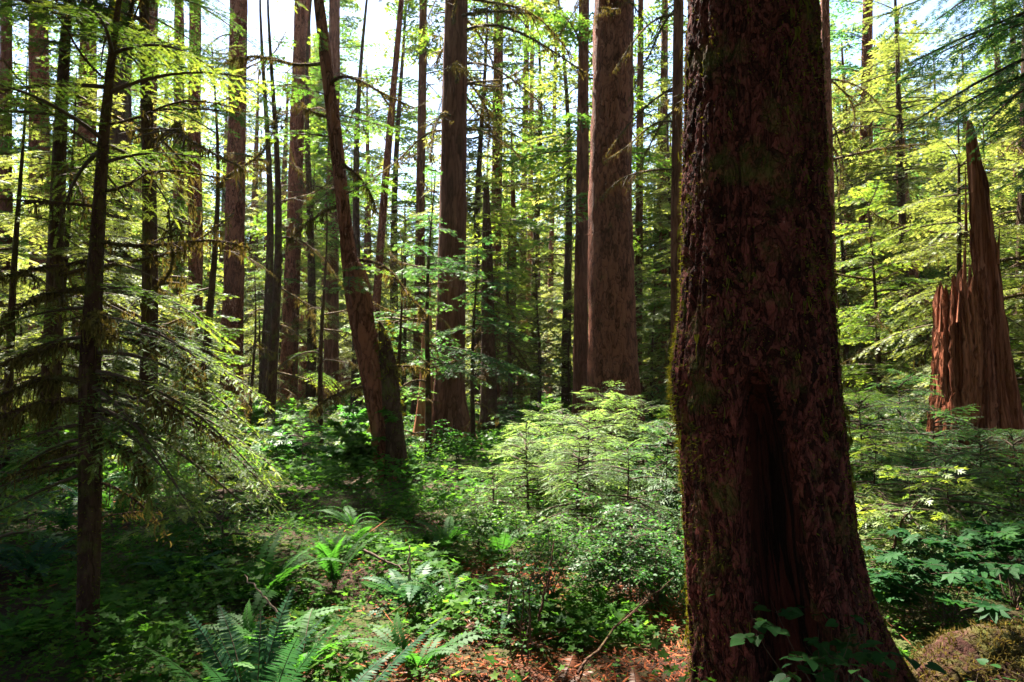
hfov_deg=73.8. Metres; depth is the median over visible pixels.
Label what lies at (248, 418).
hemlock
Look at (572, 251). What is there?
background conifer
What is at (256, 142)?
background conifer
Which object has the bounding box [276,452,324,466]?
sword fern
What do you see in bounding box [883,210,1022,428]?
understory hemlock
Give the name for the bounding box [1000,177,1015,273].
understory hemlock
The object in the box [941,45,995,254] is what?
background conifer
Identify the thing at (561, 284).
background conifer
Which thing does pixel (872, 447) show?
young hemlock
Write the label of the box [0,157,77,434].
understory hemlock
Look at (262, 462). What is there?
understory shrub
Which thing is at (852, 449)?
understory shrub
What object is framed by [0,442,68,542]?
hemlock seedling
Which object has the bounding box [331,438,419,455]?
understory shrub
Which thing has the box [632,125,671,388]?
background conifer
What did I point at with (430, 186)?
background conifer
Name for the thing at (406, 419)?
understory shrub
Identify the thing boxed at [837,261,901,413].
understory hemlock
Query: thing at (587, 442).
young hemlock
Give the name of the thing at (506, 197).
background conifer
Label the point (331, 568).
sword fern
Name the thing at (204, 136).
background conifer
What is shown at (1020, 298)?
hemlock
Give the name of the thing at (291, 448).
vine maple
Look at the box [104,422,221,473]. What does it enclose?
understory shrub
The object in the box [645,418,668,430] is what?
understory shrub
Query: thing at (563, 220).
background conifer
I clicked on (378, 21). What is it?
sky
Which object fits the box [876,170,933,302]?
understory hemlock
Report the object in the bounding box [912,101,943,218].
background conifer
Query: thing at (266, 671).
sword fern
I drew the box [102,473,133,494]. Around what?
sword fern
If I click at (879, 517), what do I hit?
hemlock seedling
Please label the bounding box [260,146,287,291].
background conifer
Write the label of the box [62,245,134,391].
understory hemlock
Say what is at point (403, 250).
background conifer
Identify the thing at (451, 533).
sword fern
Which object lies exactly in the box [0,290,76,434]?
understory hemlock
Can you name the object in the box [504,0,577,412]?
hemlock
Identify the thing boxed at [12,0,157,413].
conifer
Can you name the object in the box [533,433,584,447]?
understory shrub
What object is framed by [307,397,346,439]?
hemlock seedling
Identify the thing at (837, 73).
background conifer
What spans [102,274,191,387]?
understory hemlock
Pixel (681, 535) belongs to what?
sword fern
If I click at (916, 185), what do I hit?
background conifer
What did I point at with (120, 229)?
understory hemlock
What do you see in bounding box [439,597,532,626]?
sword fern
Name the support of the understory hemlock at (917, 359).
on the ground at (358, 617)
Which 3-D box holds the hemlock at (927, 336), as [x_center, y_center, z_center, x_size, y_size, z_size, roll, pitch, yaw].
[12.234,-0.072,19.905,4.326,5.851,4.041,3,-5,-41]
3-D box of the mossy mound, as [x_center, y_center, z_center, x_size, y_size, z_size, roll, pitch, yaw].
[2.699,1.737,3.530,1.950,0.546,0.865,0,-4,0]
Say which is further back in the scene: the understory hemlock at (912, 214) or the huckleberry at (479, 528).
the understory hemlock at (912, 214)
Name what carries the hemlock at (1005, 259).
on the ground at (358, 617)
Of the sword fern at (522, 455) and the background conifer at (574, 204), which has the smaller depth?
the sword fern at (522, 455)
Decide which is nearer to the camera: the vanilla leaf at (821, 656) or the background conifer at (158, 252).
the vanilla leaf at (821, 656)
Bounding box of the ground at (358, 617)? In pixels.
[0,373,1023,681]
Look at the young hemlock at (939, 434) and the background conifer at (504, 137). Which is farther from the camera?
the background conifer at (504, 137)
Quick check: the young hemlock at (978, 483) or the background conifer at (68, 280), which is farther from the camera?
the background conifer at (68, 280)
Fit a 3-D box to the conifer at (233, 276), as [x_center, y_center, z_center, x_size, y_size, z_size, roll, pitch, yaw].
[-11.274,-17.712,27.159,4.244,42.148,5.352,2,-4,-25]
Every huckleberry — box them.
[427,485,541,550]
[467,499,643,612]
[468,548,564,665]
[503,477,684,600]
[568,504,686,618]
[597,506,686,605]
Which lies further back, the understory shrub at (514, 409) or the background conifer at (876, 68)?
the background conifer at (876, 68)
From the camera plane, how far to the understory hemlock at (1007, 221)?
24.96 m
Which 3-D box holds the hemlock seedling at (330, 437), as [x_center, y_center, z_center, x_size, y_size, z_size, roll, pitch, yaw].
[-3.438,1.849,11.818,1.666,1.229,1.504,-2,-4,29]
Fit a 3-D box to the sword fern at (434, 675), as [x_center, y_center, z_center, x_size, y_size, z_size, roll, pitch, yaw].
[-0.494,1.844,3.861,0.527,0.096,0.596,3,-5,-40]
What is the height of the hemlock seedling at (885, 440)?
1.436 m
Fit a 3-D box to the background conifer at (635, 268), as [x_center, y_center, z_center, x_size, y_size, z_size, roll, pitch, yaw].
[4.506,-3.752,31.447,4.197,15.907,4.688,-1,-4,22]
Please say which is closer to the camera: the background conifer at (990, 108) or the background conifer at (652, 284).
the background conifer at (652, 284)
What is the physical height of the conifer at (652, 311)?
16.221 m
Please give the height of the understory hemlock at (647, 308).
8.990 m
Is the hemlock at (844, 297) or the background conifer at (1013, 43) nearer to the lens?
the hemlock at (844, 297)
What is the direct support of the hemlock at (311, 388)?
on the ground at (358, 617)
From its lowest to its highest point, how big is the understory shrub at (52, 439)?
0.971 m
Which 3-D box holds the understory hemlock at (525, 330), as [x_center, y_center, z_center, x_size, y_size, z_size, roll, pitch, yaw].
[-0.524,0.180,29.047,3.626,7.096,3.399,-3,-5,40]
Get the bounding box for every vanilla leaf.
[711,594,947,681]
[963,658,1016,681]
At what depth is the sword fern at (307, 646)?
3.88 m
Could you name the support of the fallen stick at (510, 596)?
on the huckleberry at (528, 601)
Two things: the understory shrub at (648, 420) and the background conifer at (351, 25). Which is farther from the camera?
the background conifer at (351, 25)
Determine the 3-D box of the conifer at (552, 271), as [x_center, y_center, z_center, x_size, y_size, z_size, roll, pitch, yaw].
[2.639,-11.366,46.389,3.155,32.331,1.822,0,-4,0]
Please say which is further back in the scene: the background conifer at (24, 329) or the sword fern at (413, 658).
the background conifer at (24, 329)
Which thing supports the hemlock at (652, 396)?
on the ground at (358, 617)
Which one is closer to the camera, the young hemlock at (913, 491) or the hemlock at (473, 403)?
the young hemlock at (913, 491)
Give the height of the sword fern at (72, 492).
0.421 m
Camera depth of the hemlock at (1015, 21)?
7.52 m
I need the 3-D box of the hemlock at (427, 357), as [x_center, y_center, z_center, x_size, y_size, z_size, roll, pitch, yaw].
[-1.573,-0.572,12.879,2.818,5.866,2.795,3,-5,-43]
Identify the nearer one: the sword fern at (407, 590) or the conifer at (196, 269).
the sword fern at (407, 590)
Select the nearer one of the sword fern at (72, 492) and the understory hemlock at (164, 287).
the sword fern at (72, 492)
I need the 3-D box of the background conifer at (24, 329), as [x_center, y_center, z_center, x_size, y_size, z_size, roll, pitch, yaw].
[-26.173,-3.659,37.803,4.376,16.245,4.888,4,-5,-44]
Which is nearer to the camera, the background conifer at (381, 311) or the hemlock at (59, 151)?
the hemlock at (59, 151)
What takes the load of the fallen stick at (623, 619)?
on the ground at (358, 617)
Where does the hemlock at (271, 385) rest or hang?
on the ground at (358, 617)
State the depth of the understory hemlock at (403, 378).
25.41 m
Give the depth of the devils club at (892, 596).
4.57 m
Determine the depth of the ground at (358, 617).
5.18 m
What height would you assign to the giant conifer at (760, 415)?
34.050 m
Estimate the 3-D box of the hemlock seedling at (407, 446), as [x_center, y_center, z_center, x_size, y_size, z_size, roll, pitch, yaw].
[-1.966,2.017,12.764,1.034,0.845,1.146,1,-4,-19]
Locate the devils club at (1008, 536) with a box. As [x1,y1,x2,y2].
[945,514,1023,610]
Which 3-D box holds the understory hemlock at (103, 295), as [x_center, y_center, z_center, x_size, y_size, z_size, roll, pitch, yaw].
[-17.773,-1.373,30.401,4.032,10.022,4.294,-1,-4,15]
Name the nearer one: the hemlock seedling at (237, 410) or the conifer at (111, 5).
the conifer at (111, 5)
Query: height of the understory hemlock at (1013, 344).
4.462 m
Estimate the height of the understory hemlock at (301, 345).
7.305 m
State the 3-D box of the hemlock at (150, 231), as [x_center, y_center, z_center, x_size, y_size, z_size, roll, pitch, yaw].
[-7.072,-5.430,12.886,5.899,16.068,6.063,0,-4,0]
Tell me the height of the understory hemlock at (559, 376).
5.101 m
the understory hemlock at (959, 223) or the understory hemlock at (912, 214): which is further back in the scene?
the understory hemlock at (912, 214)
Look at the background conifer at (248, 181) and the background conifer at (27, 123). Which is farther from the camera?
the background conifer at (248, 181)
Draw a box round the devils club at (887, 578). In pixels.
[861,526,1023,630]
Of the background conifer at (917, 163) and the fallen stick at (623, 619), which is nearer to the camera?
the fallen stick at (623, 619)
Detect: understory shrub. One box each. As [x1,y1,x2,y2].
[0,419,77,471]
[18,432,118,482]
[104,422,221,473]
[132,497,274,563]
[238,449,288,473]
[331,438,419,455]
[359,414,415,434]
[413,414,489,459]
[498,408,533,419]
[530,418,570,437]
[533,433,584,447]
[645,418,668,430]
[849,440,869,454]
[853,456,997,514]
[948,467,1023,545]
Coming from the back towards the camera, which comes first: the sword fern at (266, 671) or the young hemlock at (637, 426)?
the young hemlock at (637, 426)
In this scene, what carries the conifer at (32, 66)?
on the ground at (358, 617)
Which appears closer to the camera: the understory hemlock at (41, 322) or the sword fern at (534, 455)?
the sword fern at (534, 455)
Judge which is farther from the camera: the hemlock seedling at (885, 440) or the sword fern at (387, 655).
the hemlock seedling at (885, 440)
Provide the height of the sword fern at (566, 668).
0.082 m
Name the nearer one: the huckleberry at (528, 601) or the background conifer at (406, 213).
the huckleberry at (528, 601)
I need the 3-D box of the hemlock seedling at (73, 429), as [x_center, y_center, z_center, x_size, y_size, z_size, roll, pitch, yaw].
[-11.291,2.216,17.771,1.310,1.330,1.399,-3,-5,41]
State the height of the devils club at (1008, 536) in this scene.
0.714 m
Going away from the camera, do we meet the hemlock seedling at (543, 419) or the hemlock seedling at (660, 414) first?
the hemlock seedling at (543, 419)
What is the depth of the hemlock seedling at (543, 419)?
16.01 m
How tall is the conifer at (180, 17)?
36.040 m
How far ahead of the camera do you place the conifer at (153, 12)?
32.81 m
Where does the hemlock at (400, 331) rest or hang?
on the ground at (358, 617)
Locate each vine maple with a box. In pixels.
[218,398,296,431]
[240,404,369,472]
[326,405,397,484]
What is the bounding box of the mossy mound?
[902,617,1023,681]
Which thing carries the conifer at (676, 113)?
on the ground at (358, 617)
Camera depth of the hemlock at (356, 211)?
27.56 m
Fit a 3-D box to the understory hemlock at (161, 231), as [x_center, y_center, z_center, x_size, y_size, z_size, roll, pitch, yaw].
[-12.348,-1.373,23.239,4.223,9.371,4.505,-1,-4,17]
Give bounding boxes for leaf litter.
[0,465,1022,681]
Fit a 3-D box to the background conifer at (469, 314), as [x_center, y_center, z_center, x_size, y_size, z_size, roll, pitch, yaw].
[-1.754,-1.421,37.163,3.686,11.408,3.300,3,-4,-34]
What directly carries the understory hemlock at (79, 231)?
on the ground at (358, 617)
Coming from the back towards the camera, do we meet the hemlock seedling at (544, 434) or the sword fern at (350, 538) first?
the hemlock seedling at (544, 434)
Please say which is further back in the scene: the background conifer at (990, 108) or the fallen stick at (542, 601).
the background conifer at (990, 108)
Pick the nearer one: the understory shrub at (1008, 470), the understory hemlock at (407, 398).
the understory shrub at (1008, 470)
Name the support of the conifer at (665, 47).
on the ground at (358, 617)
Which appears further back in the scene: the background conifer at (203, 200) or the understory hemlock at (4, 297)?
the background conifer at (203, 200)
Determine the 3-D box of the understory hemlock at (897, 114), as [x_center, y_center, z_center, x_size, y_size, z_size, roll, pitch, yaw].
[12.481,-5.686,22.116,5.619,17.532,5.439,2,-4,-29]
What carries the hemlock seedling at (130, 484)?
on the ground at (358, 617)
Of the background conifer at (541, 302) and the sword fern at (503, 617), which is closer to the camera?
the sword fern at (503, 617)
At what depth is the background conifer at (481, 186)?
99.75 m
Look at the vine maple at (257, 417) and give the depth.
19.49 m
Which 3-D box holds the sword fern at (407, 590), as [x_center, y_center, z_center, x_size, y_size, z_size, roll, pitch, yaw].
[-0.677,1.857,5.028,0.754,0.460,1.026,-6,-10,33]
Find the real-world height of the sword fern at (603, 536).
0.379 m
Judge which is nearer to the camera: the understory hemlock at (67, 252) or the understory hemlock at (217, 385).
the understory hemlock at (67, 252)
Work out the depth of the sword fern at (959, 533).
6.10 m
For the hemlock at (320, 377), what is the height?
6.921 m
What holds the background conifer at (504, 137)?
on the ground at (358, 617)
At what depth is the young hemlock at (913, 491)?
6.46 m
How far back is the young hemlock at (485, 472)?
7.45 m
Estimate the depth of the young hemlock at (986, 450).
7.11 m
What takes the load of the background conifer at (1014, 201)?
on the ground at (358, 617)
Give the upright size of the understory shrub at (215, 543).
0.638 m
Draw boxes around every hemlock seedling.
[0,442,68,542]
[0,473,62,534]
[10,420,36,468]
[61,407,77,445]
[108,412,179,478]
[112,419,292,553]
[114,456,183,500]
[159,478,241,526]
[228,398,255,425]
[249,399,310,456]
[251,412,287,445]
[258,414,348,474]
[294,397,330,424]
[296,438,343,472]
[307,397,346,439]
[318,411,352,454]
[404,428,424,451]
[466,394,479,430]
[482,403,531,441]
[486,421,541,455]
[497,397,529,426]
[508,415,553,447]
[530,419,566,447]
[593,420,683,539]
[597,476,634,505]
[609,429,674,479]
[653,412,668,435]
[844,394,937,503]
[849,422,895,443]
[855,464,975,588]
[869,414,899,430]
[879,461,957,531]
[894,412,924,437]
[898,402,927,441]
[926,507,1011,566]
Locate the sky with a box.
[12,0,1022,260]
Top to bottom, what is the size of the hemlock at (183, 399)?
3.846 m
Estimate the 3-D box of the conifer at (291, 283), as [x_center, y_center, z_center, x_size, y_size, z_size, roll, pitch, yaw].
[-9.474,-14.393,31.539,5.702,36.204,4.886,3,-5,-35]
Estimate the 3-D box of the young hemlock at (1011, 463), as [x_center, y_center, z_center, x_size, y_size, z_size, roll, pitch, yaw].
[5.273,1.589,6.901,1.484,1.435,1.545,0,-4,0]
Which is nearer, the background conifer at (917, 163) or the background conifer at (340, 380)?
the background conifer at (917, 163)
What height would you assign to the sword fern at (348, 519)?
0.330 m
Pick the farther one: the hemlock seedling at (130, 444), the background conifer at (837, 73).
the background conifer at (837, 73)
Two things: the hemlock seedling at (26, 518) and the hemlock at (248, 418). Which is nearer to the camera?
the hemlock seedling at (26, 518)
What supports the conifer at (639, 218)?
on the ground at (358, 617)
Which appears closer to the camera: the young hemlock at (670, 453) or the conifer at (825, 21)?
the young hemlock at (670, 453)
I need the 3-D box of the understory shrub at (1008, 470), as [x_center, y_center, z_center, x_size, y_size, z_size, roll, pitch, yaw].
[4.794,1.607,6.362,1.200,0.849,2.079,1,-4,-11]
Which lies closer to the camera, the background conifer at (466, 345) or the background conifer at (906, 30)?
the background conifer at (466, 345)
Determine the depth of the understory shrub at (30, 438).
10.84 m
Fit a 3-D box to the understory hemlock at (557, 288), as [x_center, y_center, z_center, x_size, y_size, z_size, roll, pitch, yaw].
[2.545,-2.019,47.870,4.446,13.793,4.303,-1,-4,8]
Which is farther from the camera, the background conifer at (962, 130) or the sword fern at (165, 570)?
the background conifer at (962, 130)
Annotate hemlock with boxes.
[0,0,234,483]
[0,0,283,472]
[0,0,308,659]
[0,55,108,469]
[0,71,189,463]
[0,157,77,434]
[0,239,70,395]
[0,267,18,397]
[0,286,77,436]
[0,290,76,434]
[2,160,181,431]
[3,221,112,431]
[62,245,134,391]
[64,206,141,366]
[67,166,213,412]
[68,193,198,417]
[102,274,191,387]
[114,41,289,465]
[116,283,201,420]
[128,292,260,458]
[137,280,256,432]
[158,324,218,411]
[169,334,223,417]
[208,258,276,458]
[217,306,261,398]
[222,0,333,415]
[230,0,348,443]
[243,276,300,407]
[244,202,307,397]
[268,189,378,445]
[279,153,348,346]
[281,0,351,414]
[298,290,350,403]
[319,0,403,418]
[333,206,437,423]
[339,272,400,408]
[341,233,447,452]
[347,0,440,354]
[367,162,516,461]
[389,227,437,385]
[400,322,433,410]
[415,0,541,423]
[431,463,532,541]
[433,235,536,456]
[465,213,536,385]
[465,265,536,405]
[466,203,551,429]
[469,420,585,525]
[495,401,580,501]
[496,241,573,423]
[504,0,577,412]
[509,429,637,551]
[510,0,592,414]
[514,404,620,510]
[521,289,573,421]
[534,409,643,526]
[538,233,572,398]
[539,225,574,359]
[542,311,572,401]
[546,380,663,493]
[553,342,572,399]
[571,392,675,500]
[574,437,682,565]
[591,399,678,518]
[619,425,682,537]
[632,59,683,419]
[632,160,667,361]
[634,260,652,376]
[635,259,670,419]
[636,202,670,392]
[832,0,1007,419]
[832,171,943,434]
[833,114,917,426]
[836,256,869,405]
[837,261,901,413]
[841,224,926,417]
[843,387,953,508]
[849,368,987,505]
[849,438,959,573]
[851,72,1023,428]
[852,243,955,424]
[854,447,997,561]
[860,402,1022,534]
[864,448,1023,587]
[867,109,1023,425]
[868,315,931,413]
[869,216,944,375]
[872,90,955,369]
[876,0,1023,200]
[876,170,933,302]
[880,161,936,301]
[882,128,1015,351]
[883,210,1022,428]
[906,413,1023,529]
[913,152,1023,412]
[931,428,1023,545]
[950,197,1016,349]
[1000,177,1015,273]
[1001,235,1023,405]
[1002,272,1023,399]
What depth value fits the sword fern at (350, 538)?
6.39 m
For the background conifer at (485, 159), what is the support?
on the ground at (358, 617)
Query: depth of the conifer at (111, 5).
12.14 m
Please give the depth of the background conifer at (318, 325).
43.68 m
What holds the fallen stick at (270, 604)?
on the ground at (358, 617)
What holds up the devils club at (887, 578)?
on the ground at (358, 617)
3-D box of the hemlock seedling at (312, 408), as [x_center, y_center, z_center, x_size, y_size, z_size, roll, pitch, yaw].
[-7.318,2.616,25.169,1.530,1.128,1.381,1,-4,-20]
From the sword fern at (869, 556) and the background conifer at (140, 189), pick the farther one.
the background conifer at (140, 189)
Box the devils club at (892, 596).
[867,526,975,615]
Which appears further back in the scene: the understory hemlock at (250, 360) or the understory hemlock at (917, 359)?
the understory hemlock at (250, 360)
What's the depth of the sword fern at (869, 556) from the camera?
5.38 m
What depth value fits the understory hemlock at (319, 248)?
30.66 m
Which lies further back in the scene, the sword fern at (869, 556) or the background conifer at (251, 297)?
the background conifer at (251, 297)
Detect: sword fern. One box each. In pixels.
[0,535,76,576]
[32,501,121,533]
[40,469,131,512]
[45,467,74,480]
[68,489,145,509]
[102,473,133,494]
[131,546,230,601]
[145,586,349,681]
[155,475,227,497]
[196,600,351,649]
[197,647,254,681]
[198,528,346,622]
[214,608,374,676]
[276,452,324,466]
[296,526,381,588]
[302,526,383,555]
[317,506,382,528]
[346,611,510,670]
[349,613,448,681]
[359,558,473,616]
[383,654,483,681]
[387,515,484,543]
[393,568,496,611]
[408,453,434,464]
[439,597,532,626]
[450,520,548,560]
[455,440,496,457]
[475,478,523,499]
[475,573,568,630]
[482,617,579,649]
[493,447,549,457]
[497,650,606,681]
[517,454,557,469]
[542,513,623,557]
[568,481,642,499]
[583,666,690,681]
[662,522,684,565]
[861,529,905,609]
[908,514,989,552]
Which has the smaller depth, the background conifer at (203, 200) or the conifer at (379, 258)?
the conifer at (379, 258)
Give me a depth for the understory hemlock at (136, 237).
21.20 m
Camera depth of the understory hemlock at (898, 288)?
25.66 m
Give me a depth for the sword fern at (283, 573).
5.26 m
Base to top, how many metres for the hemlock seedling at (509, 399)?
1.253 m
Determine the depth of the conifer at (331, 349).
34.19 m
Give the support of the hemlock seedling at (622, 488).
on the ground at (358, 617)
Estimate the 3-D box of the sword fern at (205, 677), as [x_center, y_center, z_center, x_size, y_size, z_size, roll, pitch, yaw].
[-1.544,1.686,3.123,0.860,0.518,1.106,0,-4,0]
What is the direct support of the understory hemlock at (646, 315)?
on the ground at (358, 617)
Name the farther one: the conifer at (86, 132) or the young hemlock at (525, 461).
the conifer at (86, 132)
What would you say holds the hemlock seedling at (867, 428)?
on the ground at (358, 617)
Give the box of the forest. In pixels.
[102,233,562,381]
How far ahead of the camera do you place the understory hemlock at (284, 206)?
34.52 m
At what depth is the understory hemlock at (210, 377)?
26.78 m
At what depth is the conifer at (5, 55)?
28.52 m
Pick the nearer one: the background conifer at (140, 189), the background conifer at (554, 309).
the background conifer at (140, 189)
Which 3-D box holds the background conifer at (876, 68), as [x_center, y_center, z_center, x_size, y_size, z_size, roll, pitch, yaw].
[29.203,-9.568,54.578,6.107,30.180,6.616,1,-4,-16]
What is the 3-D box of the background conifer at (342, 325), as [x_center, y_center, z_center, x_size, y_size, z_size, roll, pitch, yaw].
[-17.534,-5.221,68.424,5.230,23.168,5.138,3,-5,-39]
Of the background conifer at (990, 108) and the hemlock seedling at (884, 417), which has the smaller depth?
the hemlock seedling at (884, 417)
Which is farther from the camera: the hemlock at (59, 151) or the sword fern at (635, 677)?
the hemlock at (59, 151)
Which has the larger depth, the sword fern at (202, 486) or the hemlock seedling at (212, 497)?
the sword fern at (202, 486)
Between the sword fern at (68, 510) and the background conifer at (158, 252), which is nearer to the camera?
the sword fern at (68, 510)
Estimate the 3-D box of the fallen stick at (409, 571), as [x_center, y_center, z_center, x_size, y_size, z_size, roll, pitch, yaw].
[-0.739,1.594,4.910,0.036,0.244,0.036,4,-5,-45]
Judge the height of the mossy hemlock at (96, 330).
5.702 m
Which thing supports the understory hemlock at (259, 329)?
on the ground at (358, 617)
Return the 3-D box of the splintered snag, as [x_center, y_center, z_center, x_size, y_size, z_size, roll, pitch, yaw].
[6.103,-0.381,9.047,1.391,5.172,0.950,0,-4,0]
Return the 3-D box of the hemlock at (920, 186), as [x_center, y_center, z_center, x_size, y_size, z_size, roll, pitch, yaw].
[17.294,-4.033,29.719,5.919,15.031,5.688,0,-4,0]
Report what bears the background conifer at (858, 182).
on the ground at (358, 617)
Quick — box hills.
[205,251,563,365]
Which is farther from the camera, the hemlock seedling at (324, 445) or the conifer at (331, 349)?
the conifer at (331, 349)
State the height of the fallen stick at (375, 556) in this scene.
0.122 m
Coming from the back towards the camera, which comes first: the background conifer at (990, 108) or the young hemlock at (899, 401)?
the background conifer at (990, 108)
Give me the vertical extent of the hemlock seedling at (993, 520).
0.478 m
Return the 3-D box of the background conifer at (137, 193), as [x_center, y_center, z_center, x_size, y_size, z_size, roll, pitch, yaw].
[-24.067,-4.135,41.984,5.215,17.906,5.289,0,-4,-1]
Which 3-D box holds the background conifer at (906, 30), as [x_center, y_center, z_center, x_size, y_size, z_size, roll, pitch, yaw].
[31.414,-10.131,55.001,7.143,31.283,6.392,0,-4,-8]
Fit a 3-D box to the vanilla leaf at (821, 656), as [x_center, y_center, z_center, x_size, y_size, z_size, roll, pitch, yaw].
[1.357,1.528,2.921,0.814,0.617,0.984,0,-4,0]
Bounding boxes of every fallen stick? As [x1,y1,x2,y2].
[244,574,277,613]
[363,549,411,571]
[407,545,411,579]
[507,553,517,614]
[537,538,559,620]
[576,577,673,674]
[892,498,920,548]
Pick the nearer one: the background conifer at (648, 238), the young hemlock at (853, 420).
the young hemlock at (853, 420)
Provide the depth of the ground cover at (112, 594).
5.19 m
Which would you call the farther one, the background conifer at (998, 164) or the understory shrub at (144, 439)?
the background conifer at (998, 164)
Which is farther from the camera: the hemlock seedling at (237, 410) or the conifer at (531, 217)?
the conifer at (531, 217)
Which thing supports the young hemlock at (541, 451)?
on the ground at (358, 617)
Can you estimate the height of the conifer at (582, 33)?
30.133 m
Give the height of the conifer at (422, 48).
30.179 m
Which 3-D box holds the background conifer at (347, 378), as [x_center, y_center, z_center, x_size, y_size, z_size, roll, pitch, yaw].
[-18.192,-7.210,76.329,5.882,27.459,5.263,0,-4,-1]
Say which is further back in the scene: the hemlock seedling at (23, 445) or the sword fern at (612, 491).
the hemlock seedling at (23, 445)
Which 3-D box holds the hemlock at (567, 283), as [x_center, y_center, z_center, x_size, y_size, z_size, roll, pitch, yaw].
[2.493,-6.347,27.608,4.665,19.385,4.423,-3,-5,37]
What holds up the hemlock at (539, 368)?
on the ground at (358, 617)
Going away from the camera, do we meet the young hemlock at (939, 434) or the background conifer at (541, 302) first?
the young hemlock at (939, 434)
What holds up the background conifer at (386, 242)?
on the ground at (358, 617)
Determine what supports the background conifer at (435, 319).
on the ground at (358, 617)
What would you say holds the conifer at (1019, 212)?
on the ground at (358, 617)
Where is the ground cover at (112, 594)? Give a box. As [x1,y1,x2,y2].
[0,392,1023,681]
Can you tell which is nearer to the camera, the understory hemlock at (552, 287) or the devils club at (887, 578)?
the devils club at (887, 578)
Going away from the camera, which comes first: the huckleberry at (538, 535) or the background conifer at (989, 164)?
the huckleberry at (538, 535)
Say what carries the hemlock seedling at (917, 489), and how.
on the ground at (358, 617)
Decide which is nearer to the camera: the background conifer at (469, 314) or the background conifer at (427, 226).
the background conifer at (469, 314)
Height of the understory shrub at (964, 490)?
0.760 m
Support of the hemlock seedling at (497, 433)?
on the ground at (358, 617)
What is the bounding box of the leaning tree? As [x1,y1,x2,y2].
[224,0,430,482]
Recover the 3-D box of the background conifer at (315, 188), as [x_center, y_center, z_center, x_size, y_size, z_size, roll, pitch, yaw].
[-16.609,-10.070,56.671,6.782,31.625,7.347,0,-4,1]
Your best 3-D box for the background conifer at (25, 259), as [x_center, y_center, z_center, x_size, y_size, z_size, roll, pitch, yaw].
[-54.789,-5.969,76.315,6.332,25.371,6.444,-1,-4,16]
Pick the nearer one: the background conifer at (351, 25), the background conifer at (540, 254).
the background conifer at (351, 25)
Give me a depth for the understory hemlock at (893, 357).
27.41 m
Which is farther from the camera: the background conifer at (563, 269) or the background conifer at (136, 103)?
the background conifer at (136, 103)
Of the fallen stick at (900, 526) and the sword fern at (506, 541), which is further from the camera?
the sword fern at (506, 541)
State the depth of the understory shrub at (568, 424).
16.01 m
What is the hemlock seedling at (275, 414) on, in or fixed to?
on the ground at (358, 617)
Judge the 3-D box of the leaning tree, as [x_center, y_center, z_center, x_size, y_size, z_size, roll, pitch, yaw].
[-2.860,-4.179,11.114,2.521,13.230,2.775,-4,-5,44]
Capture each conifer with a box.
[0,0,85,339]
[0,0,97,366]
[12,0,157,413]
[12,54,71,372]
[13,145,74,397]
[13,165,28,329]
[15,187,73,355]
[16,187,27,331]
[31,0,200,427]
[32,0,140,35]
[62,57,98,389]
[69,172,141,370]
[93,0,219,291]
[97,0,172,362]
[132,51,139,190]
[132,94,220,383]
[134,174,185,391]
[141,0,254,407]
[157,25,187,377]
[158,74,220,310]
[166,0,287,416]
[169,127,217,322]
[173,1,184,274]
[185,84,261,392]
[186,229,245,402]
[203,93,265,376]
[206,68,286,392]
[243,178,298,394]
[245,0,356,420]
[245,125,274,299]
[249,71,321,395]
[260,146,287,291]
[273,41,343,358]
[277,260,323,378]
[280,42,342,341]
[281,0,381,363]
[284,0,389,411]
[298,0,310,408]
[319,235,351,380]
[339,65,403,399]
[339,162,374,395]
[339,233,384,376]
[339,265,344,390]
[357,0,443,420]
[371,178,400,328]
[373,0,593,453]
[378,0,482,422]
[380,194,414,343]
[387,241,414,389]
[398,132,439,347]
[410,274,441,455]
[425,173,439,387]
[427,0,565,412]
[432,280,466,384]
[465,124,557,412]
[465,146,491,331]
[465,174,474,394]
[465,176,532,436]
[465,223,500,400]
[465,228,472,394]
[467,147,553,407]
[469,143,491,270]
[482,117,519,306]
[491,0,670,432]
[503,1,556,407]
[517,78,562,392]
[525,0,533,404]
[541,1,565,402]
[541,132,575,366]
[541,200,562,390]
[541,226,562,390]
[544,119,589,394]
[553,208,574,388]
[557,0,654,455]
[557,134,649,403]
[557,136,589,346]
[560,123,653,386]
[572,45,646,258]
[573,0,684,402]
[595,0,686,456]
[632,0,687,411]
[632,91,671,402]
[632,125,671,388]
[635,177,653,363]
[636,162,670,417]
[644,182,658,418]
[663,0,911,681]
[819,0,942,427]
[820,0,926,347]
[830,18,859,213]
[830,38,909,393]
[832,72,882,293]
[833,100,883,381]
[836,36,906,302]
[839,2,972,417]
[872,173,929,397]
[873,30,918,285]
[876,26,927,212]
[893,113,969,362]
[907,129,935,258]
[911,56,964,255]
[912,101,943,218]
[917,2,1023,406]
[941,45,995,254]
[961,0,1021,267]
[969,87,1019,313]
[970,0,1022,197]
[972,54,1009,201]
[977,67,1016,282]
[986,87,1019,311]
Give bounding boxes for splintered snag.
[924,120,1023,504]
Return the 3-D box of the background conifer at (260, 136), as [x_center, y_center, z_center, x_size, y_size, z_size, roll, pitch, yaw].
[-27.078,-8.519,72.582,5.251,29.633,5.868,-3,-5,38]
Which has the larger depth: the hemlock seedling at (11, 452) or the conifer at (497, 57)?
the conifer at (497, 57)
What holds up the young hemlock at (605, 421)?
on the ground at (358, 617)
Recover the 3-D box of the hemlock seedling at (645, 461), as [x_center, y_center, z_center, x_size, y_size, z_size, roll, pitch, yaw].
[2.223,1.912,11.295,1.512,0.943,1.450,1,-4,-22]
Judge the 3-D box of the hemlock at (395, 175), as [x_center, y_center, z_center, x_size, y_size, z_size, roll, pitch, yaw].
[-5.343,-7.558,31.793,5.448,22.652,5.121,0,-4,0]

